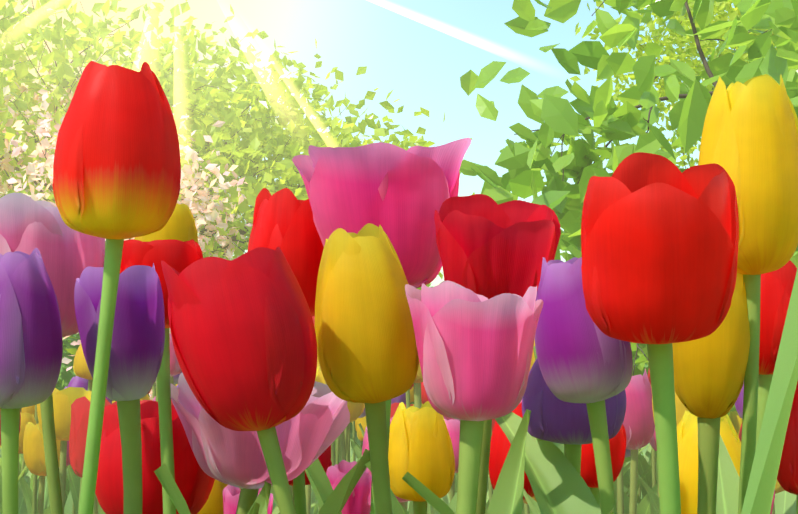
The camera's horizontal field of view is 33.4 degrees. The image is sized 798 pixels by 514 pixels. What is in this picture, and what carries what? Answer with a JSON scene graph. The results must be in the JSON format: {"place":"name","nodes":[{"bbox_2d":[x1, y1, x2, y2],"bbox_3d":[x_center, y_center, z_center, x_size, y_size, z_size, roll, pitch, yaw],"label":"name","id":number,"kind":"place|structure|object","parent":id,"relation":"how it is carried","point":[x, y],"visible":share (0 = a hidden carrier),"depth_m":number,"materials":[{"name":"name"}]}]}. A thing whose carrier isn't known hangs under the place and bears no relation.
{"place":"outdoors","nodes":[
{"label":"outdoors","id":0,"kind":"place"},
{"bbox_2d":[0,433,649,485],"bbox_3d":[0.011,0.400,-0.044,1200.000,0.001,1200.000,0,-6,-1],"label":"ground","id":1,"kind":"structure","parent":0,"point":[357,440],"depth_m":10.61,"materials":[{"name":"green plant"}]},
{"bbox_2d":[0,248,62,513],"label":"purple tulip","id":2,"kind":"object","parent":1,"relation":"on","point":[31,347],"visible":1,"depth_m":0.50,"materials":[{"name":"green plant"}]},
{"bbox_2d":[0,193,104,513],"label":"pink tulip","id":3,"kind":"object","parent":1,"relation":"on","point":[28,225],"visible":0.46,"depth_m":0.62,"materials":[{"name":"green plant"}]},
{"bbox_2d":[52,61,180,513],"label":"red tulip","id":4,"kind":"object","parent":1,"relation":"on","point":[116,172],"visible":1,"depth_m":0.48,"materials":[{"name":"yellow plant"}]},
{"bbox_2d":[0,50,252,399],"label":"tree","id":5,"kind":"object","parent":1,"relation":"on","point":[196,182],"depth_m":9.95,"materials":[{"name":"pink plant"}]},
{"bbox_2d":[95,401,214,513],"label":"red tulip","id":6,"kind":"object","parent":1,"relation":"on","point":[194,481],"visible":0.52,"depth_m":0.71,"materials":[{"name":"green plant"}]},
{"bbox_2d":[134,203,197,401],"bbox_3d":[-0.192,0.236,0.938,0.148,0.552,0.100,-1,-6,10],"label":"yellow tulip","id":7,"kind":"object","parent":1,"relation":"on","point":[180,225],"visible":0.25,"depth_m":0.93,"materials":[{"name":"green plant"}]},
{"bbox_2d":[0,0,337,353],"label":"tree","id":8,"kind":"object","parent":1,"relation":"on","point":[25,30],"depth_m":10.87,"materials":[{"name":"green plant"}]},
{"bbox_2d":[74,263,271,513],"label":"purple tulip","id":9,"kind":"object","parent":1,"relation":"on","point":[137,346],"visible":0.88,"depth_m":0.54,"materials":[{"name":"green plant"}]},
{"bbox_2d":[0,2,474,403],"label":"tree","id":10,"kind":"object","parent":1,"relation":"on","point":[260,119],"depth_m":13.01,"materials":[{"name":"green plant"}]},
{"bbox_2d":[161,247,316,513],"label":"red tulip","id":11,"kind":"object","parent":1,"relation":"on","point":[243,333],"visible":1,"depth_m":0.45,"materials":[{"name":"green plant"}]},
{"bbox_2d":[120,239,369,513],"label":"red tulip","id":12,"kind":"object","parent":1,"relation":"on","point":[179,256],"visible":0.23,"depth_m":0.65,"materials":[{"name":"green plant"}]},
{"bbox_2d":[223,485,272,513],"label":"pink tulip","id":13,"kind":"object","parent":1,"relation":"on","point":[231,494],"visible":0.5,"depth_m":0.94,"materials":[{"name":"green plant"}]},
{"bbox_2d":[170,373,349,513],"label":"pink tulip","id":14,"kind":"object","parent":1,"relation":"on","point":[311,431],"visible":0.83,"depth_m":0.65,"materials":[{"name":"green plant"}]},
{"bbox_2d":[248,188,323,513],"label":"red tulip","id":15,"kind":"object","parent":1,"relation":"on","point":[283,220],"visible":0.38,"depth_m":0.69,"materials":[{"name":"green plant"}]},
{"bbox_2d":[326,460,371,513],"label":"pink tulip","id":16,"kind":"object","parent":1,"relation":"on","point":[358,501],"visible":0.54,"depth_m":0.94,"materials":[{"name":"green plant"}]},
{"bbox_2d":[55,333,647,432],"bbox_3d":[-0.273,1.162,15.962,40.062,1.861,2.128,0,-6,-1],"label":"hedge","id":17,"kind":"object","parent":1,"relation":"on","point":[65,377],"depth_m":15.16,"materials":[{"name":"green plant"}]},
{"bbox_2d":[305,401,456,513],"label":"yellow tulip","id":18,"kind":"object","parent":1,"relation":"on","point":[421,447],"visible":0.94,"depth_m":0.82,"materials":[{"name":"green plant"}]},
{"bbox_2d":[292,138,471,513],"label":"pink tulip","id":19,"kind":"object","parent":1,"relation":"on","point":[399,195],"visible":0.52,"depth_m":0.64,"materials":[{"name":"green plant"}]},
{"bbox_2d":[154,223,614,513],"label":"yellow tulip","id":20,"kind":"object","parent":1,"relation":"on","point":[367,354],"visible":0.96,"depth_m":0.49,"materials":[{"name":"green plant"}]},
{"bbox_2d":[0,316,796,513],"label":"tulip bed flowers","id":21,"kind":"object","parent":1,"relation":"on","point":[636,486],"depth_m":1.54,"materials":[{"name":"multicoloured plant"}]},
{"bbox_2d":[405,280,543,513],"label":"pink tulip","id":22,"kind":"object","parent":1,"relation":"on","point":[475,351],"visible":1,"depth_m":0.46,"materials":[{"name":"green plant"}]},
{"bbox_2d":[434,194,560,513],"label":"red tulip","id":23,"kind":"object","parent":1,"relation":"on","point":[488,247],"visible":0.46,"depth_m":0.58,"materials":[{"name":"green plant"}]},
{"bbox_2d":[365,257,632,513],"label":"purple tulip","id":24,"kind":"object","parent":1,"relation":"on","point":[582,357],"visible":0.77,"depth_m":0.53,"materials":[{"name":"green plant"}]},
{"bbox_2d":[489,402,534,499],"bbox_3d":[0.098,0.297,0.840,0.150,0.411,0.098,-2,-6,18],"label":"red tulip","id":25,"kind":"object","parent":1,"relation":"on","point":[500,444],"visible":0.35,"depth_m":0.85,"materials":[{"name":"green plant"}]},
{"bbox_2d":[522,359,625,473],"bbox_3d":[0.118,0.264,0.686,0.096,0.442,0.176,-1,-6,13],"label":"lilac tulip","id":26,"kind":"object","parent":1,"relation":"on","point":[554,418],"visible":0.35,"depth_m":0.63,"materials":[{"name":"purple plant"}]},
{"bbox_2d":[533,346,625,505],"bbox_3d":[0.122,0.286,0.932,0.067,0.452,0.140,3,-7,-27],"label":"red tulip","id":27,"kind":"object","parent":1,"relation":"on","point":[617,444],"visible":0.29,"depth_m":0.88,"materials":[{"name":"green plant"}]},
{"bbox_2d":[402,268,797,513],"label":"red tulip","id":28,"kind":"object","parent":1,"relation":"on","point":[776,456],"visible":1,"depth_m":0.42,"materials":[{"name":"green plant"}]},
{"bbox_2d":[495,152,738,513],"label":"red tulip","id":29,"kind":"object","parent":1,"relation":"on","point":[659,241],"visible":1,"depth_m":0.47,"materials":[{"name":"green plant"}]},
{"bbox_2d":[459,0,797,463],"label":"tree","id":30,"kind":"object","parent":1,"relation":"on","point":[553,113],"depth_m":3.13,"materials":[{"name":"green plant"}]},
{"bbox_2d":[523,410,740,513],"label":"yellow tulip","id":31,"kind":"object","parent":1,"relation":"on","point":[687,434],"visible":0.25,"depth_m":0.73,"materials":[{"name":"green plant"}]},
{"bbox_2d":[569,0,777,168],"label":"tree","id":32,"kind":"object","parent":1,"relation":"on","point":[689,51],"depth_m":14.08,"materials":[{"name":"green plant"}]},
{"bbox_2d":[672,273,749,513],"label":"yellow tulip","id":33,"kind":"object","parent":1,"relation":"on","point":[709,372],"visible":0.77,"depth_m":0.54,"materials":[{"name":"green plant"}]},
{"bbox_2d":[698,74,797,513],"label":"yellow tulip","id":34,"kind":"object","parent":1,"relation":"on","point":[749,141],"visible":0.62,"depth_m":0.53,"materials":[{"name":"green plant"}]},
{"bbox_2d":[770,490,774,513],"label":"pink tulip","id":35,"kind":"object","parent":1,"relation":"on","point":[772,502],"visible":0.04,"depth_m":0.95,"materials":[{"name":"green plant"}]},
{"bbox_2d":[755,260,796,450],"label":"red tulip","id":36,"kind":"object","parent":1,"relation":"on","point":[776,287],"visible":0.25,"depth_m":0.65,"materials":[{"name":"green plant"}]},
{"bbox_2d":[0,0,735,333],"label":"sky","id":37,"kind":"structure","parent":0,"point":[420,51],"materials":[{"name":"blue"}]}
]}

